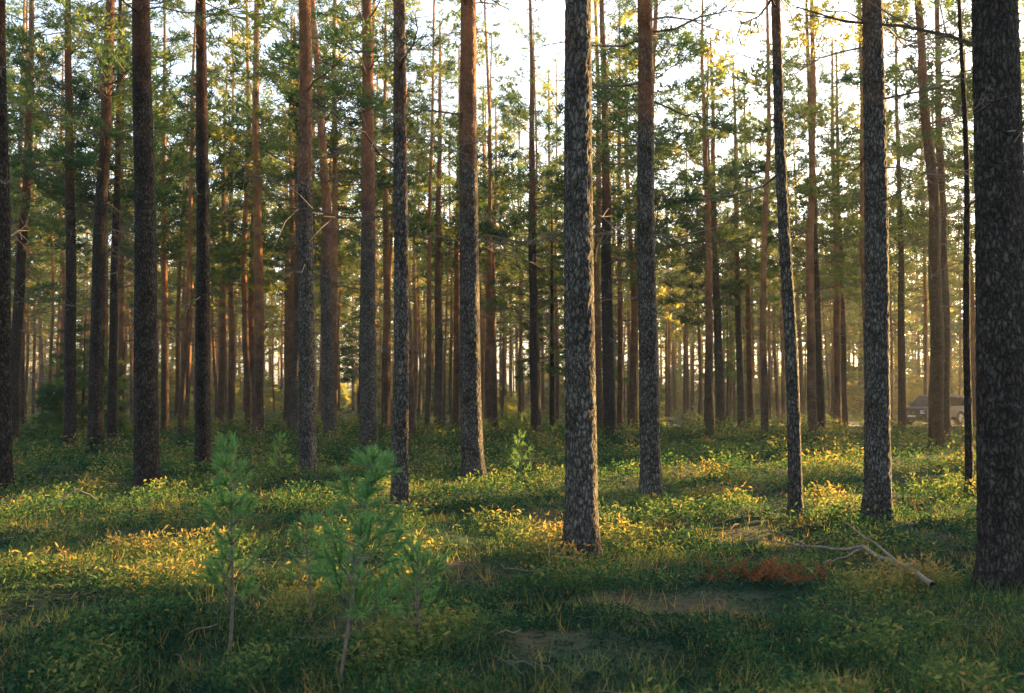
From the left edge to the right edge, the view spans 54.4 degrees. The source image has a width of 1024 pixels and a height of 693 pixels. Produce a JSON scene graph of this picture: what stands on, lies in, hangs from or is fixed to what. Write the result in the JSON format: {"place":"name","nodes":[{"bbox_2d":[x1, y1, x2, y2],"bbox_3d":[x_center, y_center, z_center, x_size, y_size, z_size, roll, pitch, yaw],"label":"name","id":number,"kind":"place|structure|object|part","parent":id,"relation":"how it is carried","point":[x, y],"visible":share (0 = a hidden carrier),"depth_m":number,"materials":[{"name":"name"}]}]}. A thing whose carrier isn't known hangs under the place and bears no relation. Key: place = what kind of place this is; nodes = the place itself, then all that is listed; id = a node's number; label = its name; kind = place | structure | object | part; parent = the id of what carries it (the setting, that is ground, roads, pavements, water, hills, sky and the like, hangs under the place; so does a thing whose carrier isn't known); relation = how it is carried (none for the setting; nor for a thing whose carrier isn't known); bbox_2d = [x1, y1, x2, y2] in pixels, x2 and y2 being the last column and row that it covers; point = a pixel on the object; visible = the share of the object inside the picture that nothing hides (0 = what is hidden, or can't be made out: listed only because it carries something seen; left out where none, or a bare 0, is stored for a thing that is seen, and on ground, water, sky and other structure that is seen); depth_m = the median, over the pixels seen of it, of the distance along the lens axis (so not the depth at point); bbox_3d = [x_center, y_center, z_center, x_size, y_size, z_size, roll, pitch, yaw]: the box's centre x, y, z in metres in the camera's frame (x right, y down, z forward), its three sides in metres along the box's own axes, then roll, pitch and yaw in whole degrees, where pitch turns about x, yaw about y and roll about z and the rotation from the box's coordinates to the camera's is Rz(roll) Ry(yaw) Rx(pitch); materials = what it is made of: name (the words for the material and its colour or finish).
{"place":"outdoors","nodes":[
{"label":"outdoors","id":0,"kind":"place"},
{"bbox_2d":[0,409,1023,692],"bbox_3d":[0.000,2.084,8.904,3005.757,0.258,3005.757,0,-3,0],"label":"ground","id":1,"kind":"structure","parent":0,"point":[584,641],"depth_m":8.75,"materials":[{"name":"green plant"}]},
{"bbox_2d":[6,0,35,268],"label":"pine tree","id":2,"kind":"object","parent":1,"relation":"on","point":[16,234],"visible":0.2,"depth_m":42.99,"materials":[{"name":"green plant"}]},
{"bbox_2d":[0,0,71,490],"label":"pine tree","id":3,"kind":"object","parent":1,"relation":"on","point":[6,459],"visible":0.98,"depth_m":17.44,"materials":[{"name":"brown plant"}]},
{"bbox_2d":[0,485,97,512],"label":"fallen branch","id":4,"kind":"object","parent":1,"relation":"on","point":[71,492],"visible":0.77,"depth_m":14.13,"materials":[{"name":"brown wood"}]},
{"bbox_2d":[5,0,98,444],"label":"pine tree","id":5,"kind":"object","parent":1,"relation":"on","point":[24,206],"visible":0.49,"depth_m":34.91,"materials":[{"name":"green plant"}]},
{"bbox_2d":[37,350,88,429],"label":"spruce tree","id":6,"kind":"object","parent":1,"relation":"on","point":[80,396],"visible":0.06,"depth_m":46.56,"materials":[{"name":"green plant"}]},
{"bbox_2d":[19,299,133,440],"bbox_3d":[-17.347,1.218,40.023,4.426,6.312,4.674,-2,-4,38],"label":"spruce tree","id":7,"kind":"object","parent":1,"relation":"on","point":[44,419],"visible":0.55,"depth_m":39.40,"materials":[{"name":"green plant"}]},
{"bbox_2d":[6,0,188,452],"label":"pine tree","id":8,"kind":"object","parent":1,"relation":"on","point":[95,429],"visible":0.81,"depth_m":28.58,"materials":[{"name":"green plant"}]},
{"bbox_2d":[6,0,189,450],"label":"pine tree","id":9,"kind":"object","parent":1,"relation":"on","point":[70,415],"visible":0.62,"depth_m":30.61,"materials":[{"name":"green plant"}]},
{"bbox_2d":[28,0,212,448],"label":"pine tree","id":10,"kind":"object","parent":1,"relation":"on","point":[112,381],"visible":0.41,"depth_m":32.10,"materials":[{"name":"green plant"}]},
{"bbox_2d":[81,0,230,490],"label":"pine tree","id":11,"kind":"object","parent":1,"relation":"on","point":[146,458],"visible":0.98,"depth_m":18.49,"materials":[{"name":"brown plant"}]},
{"bbox_2d":[133,103,220,423],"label":"pine tree","id":12,"kind":"object","parent":1,"relation":"on","point":[188,379],"visible":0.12,"depth_m":60.06,"materials":[{"name":"green plant"}]},
{"bbox_2d":[108,0,291,474],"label":"pine tree","id":13,"kind":"object","parent":1,"relation":"on","point":[203,449],"visible":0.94,"depth_m":22.56,"materials":[{"name":"brown plant"}]},
{"bbox_2d":[176,51,279,429],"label":"pine tree","id":14,"kind":"object","parent":1,"relation":"on","point":[221,382],"visible":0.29,"depth_m":49.83,"materials":[{"name":"green plant"}]},
{"bbox_2d":[195,431,268,656],"bbox_3d":[-1.778,1.271,6.367,0.490,1.506,0.541,0,-3,0],"label":"pine sapling","id":15,"kind":"object","parent":1,"relation":"on","point":[243,508],"visible":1,"depth_m":6.32,"materials":[{"name":"green plant"}]},
{"bbox_2d":[187,37,294,390],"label":"pine tree","id":16,"kind":"object","parent":1,"relation":"on","point":[251,324],"visible":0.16,"depth_m":52.82,"materials":[{"name":"green plant"}]},
{"bbox_2d":[268,431,291,472],"bbox_3d":[-5.091,2.348,21.896,0.598,1.056,0.488,0,-3,0],"label":"pine sapling","id":17,"kind":"object","parent":1,"relation":"on","point":[277,449],"visible":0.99,"depth_m":21.89,"materials":[{"name":"green plant"}]},
{"bbox_2d":[229,0,350,436],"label":"pine tree","id":18,"kind":"object","parent":1,"relation":"on","point":[293,415],"visible":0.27,"depth_m":42.20,"materials":[{"name":"green plant"}]},
{"bbox_2d":[279,510,331,620],"bbox_3d":[-1.442,1.583,7.087,0.457,0.861,0.351,-1,-3,25],"label":"pine sapling","id":19,"kind":"object","parent":1,"relation":"on","point":[296,535],"visible":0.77,"depth_m":7.11,"materials":[{"name":"green plant"}]},
{"bbox_2d":[204,0,425,482],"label":"pine tree","id":20,"kind":"object","parent":1,"relation":"on","point":[308,458],"visible":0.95,"depth_m":19.55,"materials":[{"name":"brown plant"}]},
{"bbox_2d":[227,0,409,442],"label":"pine tree","id":21,"kind":"object","parent":1,"relation":"on","point":[328,389],"visible":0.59,"depth_m":35.27,"materials":[{"name":"green plant"}]},
{"bbox_2d":[298,440,411,683],"bbox_3d":[-0.891,1.250,5.671,0.684,1.433,0.747,0,-3,0],"label":"pine sapling","id":22,"kind":"object","parent":1,"relation":"on","point":[381,466],"visible":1,"depth_m":5.63,"materials":[{"name":"green plant"}]},
{"bbox_2d":[268,0,445,453],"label":"pine tree","id":23,"kind":"object","parent":1,"relation":"on","point":[368,430],"visible":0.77,"depth_m":28.60,"materials":[{"name":"green plant"}]},
{"bbox_2d":[336,297,381,423],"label":"spruce tree","id":24,"kind":"object","parent":1,"relation":"on","point":[347,371],"visible":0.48,"depth_m":61.91,"materials":[{"name":"green plant"}]},
{"bbox_2d":[330,1,441,432],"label":"pine tree","id":25,"kind":"object","parent":1,"relation":"on","point":[385,396],"visible":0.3,"depth_m":45.06,"materials":[{"name":"green plant"}]},
{"bbox_2d":[273,0,524,513],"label":"pine tree","id":26,"kind":"object","parent":1,"relation":"on","point":[399,489],"visible":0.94,"depth_m":14.52,"materials":[{"name":"brown plant"}]},
{"bbox_2d":[381,531,453,641],"bbox_3d":[-0.593,1.550,6.205,0.506,0.787,0.587,0,-3,0],"label":"pine sapling","id":27,"kind":"object","parent":1,"relation":"on","point":[418,576],"visible":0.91,"depth_m":6.23,"materials":[{"name":"green plant"}]},
{"bbox_2d":[407,10,499,432],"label":"pine tree","id":28,"kind":"object","parent":1,"relation":"on","point":[438,374],"visible":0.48,"depth_m":48.06,"materials":[{"name":"green plant"}]},
{"bbox_2d":[408,44,509,429],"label":"pine tree","id":29,"kind":"object","parent":1,"relation":"on","point":[456,395],"visible":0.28,"depth_m":51.01,"materials":[{"name":"green plant"}]},
{"bbox_2d":[19,404,919,437],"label":"bilberry shrubs","id":30,"kind":"object","parent":1,"relation":"on","point":[280,411],"visible":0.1,"depth_m":59.76,"materials":[{"name":"green plant"}]},
{"bbox_2d":[380,0,563,480],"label":"pine tree","id":31,"kind":"object","parent":1,"relation":"on","point":[471,439],"visible":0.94,"depth_m":19.74,"materials":[{"name":"brown plant"}]},
{"bbox_2d":[10,110,974,418],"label":"distant pine forest","id":32,"kind":"object","parent":1,"relation":"on","point":[670,342],"visible":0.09,"depth_m":94.85,"materials":[{"name":"green plant"}]},
{"bbox_2d":[27,327,963,418],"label":"distant spruce undergrowth","id":33,"kind":"object","parent":1,"relation":"on","point":[855,396],"visible":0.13,"depth_m":98.55,"materials":[{"name":"green plant"}]},
{"bbox_2d":[0,411,1023,692],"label":"forest undergrowth","id":34,"kind":"object","parent":1,"relation":"on","point":[866,641],"visible":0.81,"depth_m":8.62,"materials":[{"name":"green plant"}]},
{"bbox_2d":[0,457,1023,692],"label":"twig litter","id":35,"kind":"object","parent":1,"relation":"on","point":[455,580],"visible":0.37,"depth_m":7.70,"materials":[{"name":"brown wood"}]},
{"bbox_2d":[5,0,1023,439],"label":"pine stand","id":36,"kind":"object","parent":1,"relation":"on","point":[51,256],"visible":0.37,"depth_m":44.53,"materials":[{"name":"green plant"}]},
{"bbox_2d":[510,430,532,475],"bbox_3d":[0.162,2.100,18.875,0.423,1.113,0.459,3,-4,-43],"label":"pine sapling","id":37,"kind":"object","parent":1,"relation":"on","point":[517,454],"visible":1,"depth_m":18.89,"materials":[{"name":"green plant"}]},
{"bbox_2d":[501,535,573,573],"bbox_3d":[0.316,1.946,9.402,0.871,0.359,0.312,3,-4,-44],"label":"fallen branch","id":38,"kind":"object","parent":1,"relation":"on","point":[548,561],"visible":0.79,"depth_m":9.30,"materials":[{"name":"brown wood"}]},
{"bbox_2d":[477,0,600,436],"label":"pine tree","id":39,"kind":"object","parent":1,"relation":"on","point":[534,329],"visible":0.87,"depth_m":42.08,"materials":[{"name":"green plant"}]},
{"bbox_2d":[514,157,564,432],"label":"spruce tree","id":40,"kind":"object","parent":1,"relation":"on","point":[554,369],"visible":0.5,"depth_m":46.97,"materials":[{"name":"green plant"}]},
{"bbox_2d":[556,0,604,565],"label":"pine tree","id":41,"kind":"object","parent":1,"relation":"on","point":[581,522],"visible":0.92,"depth_m":9.98,"materials":[{"name":"brown plant"}]},
{"bbox_2d":[540,0,678,439],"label":"pine tree","id":42,"kind":"object","parent":1,"relation":"on","point":[609,397],"visible":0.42,"depth_m":40.14,"materials":[{"name":"green plant"}]},
{"bbox_2d":[600,279,628,384],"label":"spruce tree","id":43,"kind":"object","parent":1,"relation":"on","point":[626,379],"visible":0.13,"depth_m":65.57,"materials":[{"name":"green plant"}]},
{"bbox_2d":[551,0,714,330],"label":"pine tree","id":44,"kind":"object","parent":1,"relation":"on","point":[680,45],"visible":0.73,"depth_m":31.43,"materials":[{"name":"green plant"}]},
{"bbox_2d":[503,0,777,496],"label":"pine tree","id":45,"kind":"object","parent":1,"relation":"on","point":[650,478],"visible":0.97,"depth_m":16.55,"materials":[{"name":"brown plant"}]},
{"bbox_2d":[654,37,755,430],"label":"pine tree","id":46,"kind":"object","parent":1,"relation":"on","point":[719,386],"visible":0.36,"depth_m":49.98,"materials":[{"name":"green plant"}]},
{"bbox_2d":[657,42,771,432],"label":"pine tree","id":47,"kind":"object","parent":1,"relation":"on","point":[733,283],"visible":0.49,"depth_m":46.52,"materials":[{"name":"green plant"}]},
{"bbox_2d":[700,274,755,420],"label":"spruce tree","id":48,"kind":"object","parent":1,"relation":"on","point":[728,370],"visible":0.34,"depth_m":59.85,"materials":[{"name":"green plant"}]},
{"bbox_2d":[679,56,779,429],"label":"pine tree","id":49,"kind":"object","parent":1,"relation":"on","point":[740,378],"visible":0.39,"depth_m":50.44,"materials":[{"name":"green plant"}]},
{"bbox_2d":[650,0,834,519],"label":"pine tree","id":50,"kind":"object","parent":1,"relation":"on","point":[795,487],"visible":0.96,"depth_m":13.85,"materials":[{"name":"brown plant"}]},
{"bbox_2d":[677,550,832,585],"bbox_3d":[2.133,1.950,8.866,1.296,0.311,1.099,-3,-4,42],"label":"dead juniper bush","id":51,"kind":"object","parent":1,"relation":"on","point":[770,573],"visible":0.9,"depth_m":8.75,"materials":[{"name":"brown plant"}]},
{"bbox_2d":[746,0,860,430],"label":"pine tree","id":52,"kind":"object","parent":1,"relation":"on","point":[821,412],"visible":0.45,"depth_m":45.33,"materials":[{"name":"green plant"}]},
{"bbox_2d":[776,37,861,426],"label":"pine tree","id":53,"kind":"object","parent":1,"relation":"on","point":[837,406],"visible":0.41,"depth_m":50.18,"materials":[{"name":"green plant"}]},
{"bbox_2d":[795,49,892,429],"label":"pine tree","id":54,"kind":"object","parent":1,"relation":"on","point":[844,411],"visible":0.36,"depth_m":52.17,"materials":[{"name":"green plant"}]},
{"bbox_2d":[753,520,935,587],"bbox_3d":[2.998,1.866,9.266,1.458,0.360,1.858,-1,-3,13],"label":"fallen branch","id":55,"kind":"object","parent":1,"relation":"on","point":[925,580],"visible":0.85,"depth_m":9.58,"materials":[{"name":"grey wood"}]},
{"bbox_2d":[767,0,1023,522],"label":"pine tree","id":56,"kind":"object","parent":1,"relation":"on","point":[877,487],"visible":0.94,"depth_m":13.17,"materials":[{"name":"brown plant"}]},
{"bbox_2d":[796,0,1023,590],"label":"pine tree","id":57,"kind":"object","parent":1,"relation":"on","point":[997,113],"visible":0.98,"depth_m":8.61,"materials":[{"name":"brown plant"}]},
{"bbox_2d":[847,7,973,433],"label":"pine tree","id":58,"kind":"object","parent":1,"relation":"on","point":[900,254],"visible":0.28,"depth_m":44.98,"materials":[{"name":"green plant"}]},
{"bbox_2d":[831,0,1023,449],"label":"pine tree","id":59,"kind":"object","parent":1,"relation":"on","point":[935,396],"visible":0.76,"depth_m":30.65,"materials":[{"name":"green plant"}]},
{"bbox_2d":[918,0,974,497],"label":"pine tree","id":60,"kind":"object","parent":1,"relation":"on","point":[969,458],"visible":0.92,"depth_m":15.65,"materials":[{"name":"brown plant"}]},
{"bbox_2d":[886,0,1023,442],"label":"pine tree","id":61,"kind":"object","parent":1,"relation":"on","point":[938,62],"visible":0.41,"depth_m":35.14,"materials":[{"name":"green plant"}]},
{"bbox_2d":[5,0,1023,393],"label":"sky","id":62,"kind":"structure","parent":0,"point":[551,12],"materials":[{"name":"white"}]},
{"bbox_2d":[663,424,963,427],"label":"forest track","id":63,"kind":"structure","parent":0,"point":[784,425],"depth_m":57.61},
{"bbox_2d":[906,395,963,423],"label":"parked car","id":64,"kind":"object","parent":63,"relation":"on","point":[919,405],"visible":0.42,"depth_m":60.03,"materials":[{"name":"paint"}]},
{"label":"rear side window","id":65,"kind":"part","parent":64,"relation":"part of","materials":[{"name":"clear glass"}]},
{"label":"quarter window","id":66,"kind":"part","parent":64,"relation":"part of","materials":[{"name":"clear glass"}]}
]}

